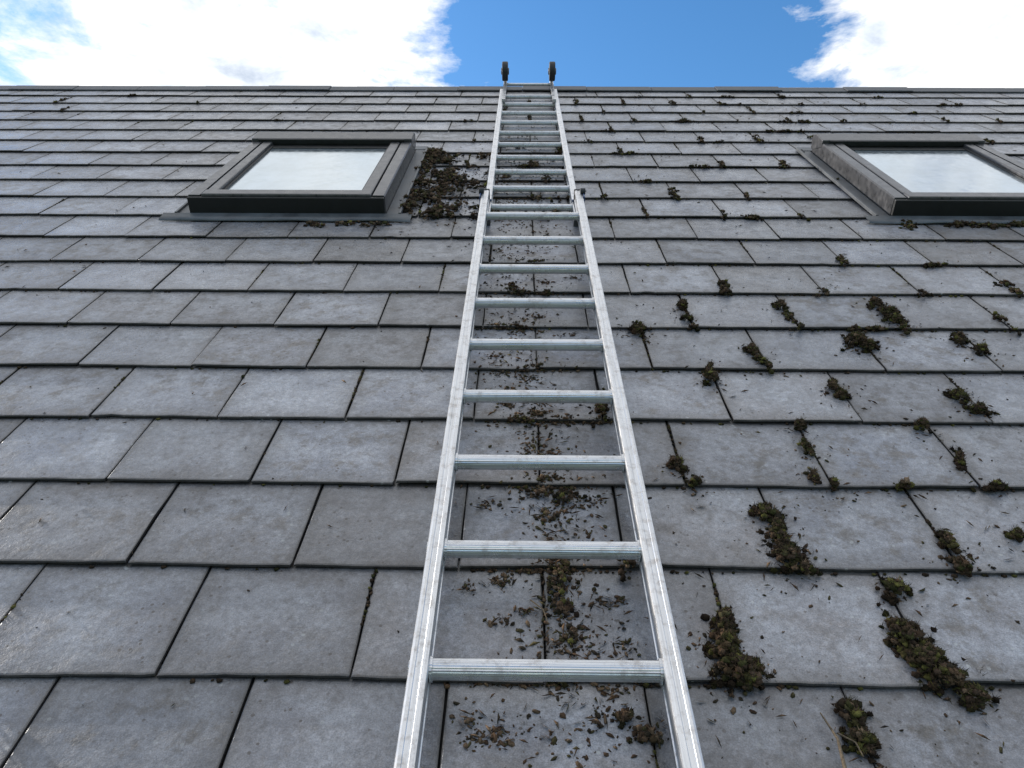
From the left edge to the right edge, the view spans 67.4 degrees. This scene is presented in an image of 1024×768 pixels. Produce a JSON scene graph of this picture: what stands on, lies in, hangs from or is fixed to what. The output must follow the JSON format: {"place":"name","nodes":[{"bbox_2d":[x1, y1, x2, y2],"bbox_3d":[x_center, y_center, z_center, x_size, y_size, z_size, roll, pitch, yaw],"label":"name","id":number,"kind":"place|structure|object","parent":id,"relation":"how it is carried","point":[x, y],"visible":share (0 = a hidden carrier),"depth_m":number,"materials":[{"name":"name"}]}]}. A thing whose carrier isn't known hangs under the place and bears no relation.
{"place":"outdoors","nodes":[
{"label":"outdoors","id":0,"kind":"place"},
{"bbox_2d":[0,0,1023,87],"label":"sky","id":1,"kind":"structure","parent":0,"point":[381,43],"materials":[{"name":"blue"}]},
{"label":"ground","id":2,"kind":"structure","parent":0,"visible":0},
{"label":"walls","id":3,"kind":"object","parent":2,"relation":"on","visible":0},
{"bbox_2d":[0,92,1023,767],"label":"underlay","id":4,"kind":"object","parent":3,"relation":"on","point":[402,454],"depth_m":1.59,"materials":[{"name":"black"}]},
{"bbox_2d":[0,85,1023,767],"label":"slate roof","id":5,"kind":"structure","parent":4,"relation":"on","point":[102,649],"depth_m":1.78,"materials":[{"name":"grey stone"}]},
{"bbox_2d":[159,213,411,221],"bbox_3d":[-0.901,-0.663,3.058,1.000,0.014,0.059,0,31,1],"label":"apron","id":6,"kind":"object","parent":5,"relation":"on","point":[275,217],"visible":1,"depth_m":3.06,"materials":[{"name":"grey metal"}]},
{"bbox_2d":[175,146,428,213],"bbox_3d":[-0.894,-0.963,3.545,0.912,0.014,1.080,0,31,1],"label":"flashing","id":7,"kind":"object","parent":5,"relation":"on","point":[410,176],"visible":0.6,"depth_m":3.40,"materials":[{"name":"grey metal"}]},
{"bbox_2d":[238,145,413,212],"bbox_3d":[-0.894,-0.958,3.501,0.780,0.084,0.960,0,31,1],"label":"frame","id":8,"kind":"object","parent":5,"relation":"on","point":[398,186],"visible":0.12,"depth_m":3.50,"materials":[{"name":"paint"}]},
{"bbox_2d":[187,196,385,213],"bbox_3d":[-0.901,-0.710,3.075,0.786,0.077,0.017,0,31,1],"label":"bottom cover","id":9,"kind":"object","parent":8,"relation":"on","point":[356,205],"visible":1,"depth_m":3.06,"materials":[{"name":"black metal"}]},
{"bbox_2d":[188,142,414,211],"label":"side covers","id":10,"kind":"object","parent":8,"relation":"on","point":[389,183],"visible":0.67,"depth_m":3.37,"materials":[{"name":"grey metal"}]},
{"bbox_2d":[209,142,399,193],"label":"sash sides","id":11,"kind":"object","parent":8,"relation":"attached to","point":[231,175],"visible":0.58,"depth_m":3.41,"materials":[{"name":"grey metal"}]},
{"bbox_2d":[201,189,372,196],"bbox_3d":[-0.900,-0.759,3.086,0.680,0.029,0.062,0,31,1],"label":"sash bottom cover","id":12,"kind":"object","parent":11,"relation":"attached to","point":[281,193],"visible":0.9,"depth_m":3.06,"materials":[{"name":"grey metal"}]},
{"bbox_2d":[227,149,385,189],"bbox_3d":[-0.895,-0.950,3.443,0.564,0.023,0.728,0,31,1],"label":"glass","id":13,"kind":"object","parent":11,"relation":"in","point":[312,169],"visible":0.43,"depth_m":3.42,"materials":[{"name":"glass"}]},
{"bbox_2d":[224,145,388,189],"bbox_3d":[-0.895,-0.967,3.459,0.583,0.024,0.791,0,31,1],"label":"gasket","id":14,"kind":"object","parent":13,"relation":"in","point":[310,147],"visible":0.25,"depth_m":3.75,"materials":[{"name":"black rubber"}]},
{"bbox_2d":[258,139,404,144],"bbox_3d":[-0.890,-1.195,3.787,0.720,0.025,0.006,0,31,1],"label":"ventilation flap","id":15,"kind":"object","parent":8,"relation":"on","point":[341,141],"visible":0.86,"depth_m":3.78,"materials":[{"name":"grey metal"}]},
{"bbox_2d":[252,132,415,147],"bbox_3d":[-0.889,-1.217,3.860,0.792,0.083,0.142,0,31,1],"label":"top hood","id":16,"kind":"object","parent":8,"relation":"on","point":[408,136],"visible":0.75,"depth_m":3.82,"materials":[{"name":"grey metal"}]},
{"bbox_2d":[0,91,1023,767],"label":"moss","id":17,"kind":"object","parent":5,"relation":"on","point":[924,657],"visible":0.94,"depth_m":1.55,"materials":[{"name":"green plant"}]},
{"bbox_2d":[0,85,1023,92],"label":"ridge tiles","id":18,"kind":"object","parent":5,"relation":"on","point":[529,88],"visible":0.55,"depth_m":5.37,"materials":[{"name":"grey stone"}]},
{"bbox_2d":[6,94,1023,767],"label":"moss debris","id":19,"kind":"object","parent":5,"relation":"on","point":[494,738],"visible":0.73,"depth_m":1.40,"materials":[{"name":"green plant"}]},
{"bbox_2d":[393,61,704,767],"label":"extension ladder","id":20,"kind":"object","parent":5,"relation":"on","point":[665,670],"visible":0.99,"depth_m":1.54,"materials":[{"name":"metal"}]},
{"bbox_2d":[796,147,888,215],"bbox_3d":[1.911,-0.944,3.514,0.912,0.014,1.080,0,31,1],"label":"flashing","id":21,"kind":"object","parent":5,"relation":"on","point":[861,199],"visible":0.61,"depth_m":3.44,"materials":[{"name":"grey metal"}]},
{"bbox_2d":[813,153,889,215],"bbox_3d":[1.910,-0.939,3.470,0.780,0.084,0.960,0,31,1],"label":"frame","id":22,"kind":"object","parent":5,"relation":"on","point":[852,185],"visible":0.16,"depth_m":3.42,"materials":[{"name":"paint"}]},
{"bbox_2d":[811,134,984,149],"bbox_3d":[1.916,-1.198,3.829,0.792,0.083,0.142,0,31,1],"label":"top hood","id":23,"kind":"object","parent":22,"relation":"on","point":[818,140],"visible":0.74,"depth_m":3.79,"materials":[{"name":"grey metal"}]},
{"bbox_2d":[829,141,978,146],"bbox_3d":[1.915,-1.176,3.756,0.720,0.025,0.006,0,31,1],"label":"ventilation flap","id":24,"kind":"object","parent":22,"relation":"on","point":[907,143],"visible":0.79,"depth_m":3.75,"materials":[{"name":"grey metal"}]},
{"bbox_2d":[812,144,1023,214],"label":"side covers","id":25,"kind":"object","parent":22,"relation":"on","point":[879,192],"visible":0.62,"depth_m":3.41,"materials":[{"name":"grey metal"}]},
{"bbox_2d":[834,144,1023,193],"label":"sash sides","id":26,"kind":"object","parent":22,"relation":"attached to","point":[887,179],"visible":0.66,"depth_m":3.45,"materials":[{"name":"grey metal"}]},
{"bbox_2d":[853,150,1023,192],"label":"glass","id":27,"kind":"object","parent":26,"relation":"in","point":[938,171],"visible":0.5,"depth_m":3.40,"materials":[{"name":"glass"}]},
{"bbox_2d":[848,147,1023,180],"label":"gasket","id":28,"kind":"object","parent":27,"relation":"in","point":[922,149],"visible":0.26,"depth_m":3.72,"materials":[{"name":"black rubber"}]},
{"bbox_2d":[902,192,1023,199],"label":"sash bottom cover","id":29,"kind":"object","parent":26,"relation":"attached to","point":[964,195],"visible":0.79,"depth_m":3.04,"materials":[{"name":"grey metal"}]},
{"bbox_2d":[890,199,1023,215],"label":"bottom cover","id":30,"kind":"object","parent":22,"relation":"on","point":[923,207],"visible":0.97,"depth_m":3.03,"materials":[{"name":"black metal"}]},
{"bbox_2d":[865,216,1023,223],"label":"apron","id":31,"kind":"object","parent":5,"relation":"on","point":[930,219],"visible":0.98,"depth_m":3.03,"materials":[{"name":"grey metal"}]}
]}

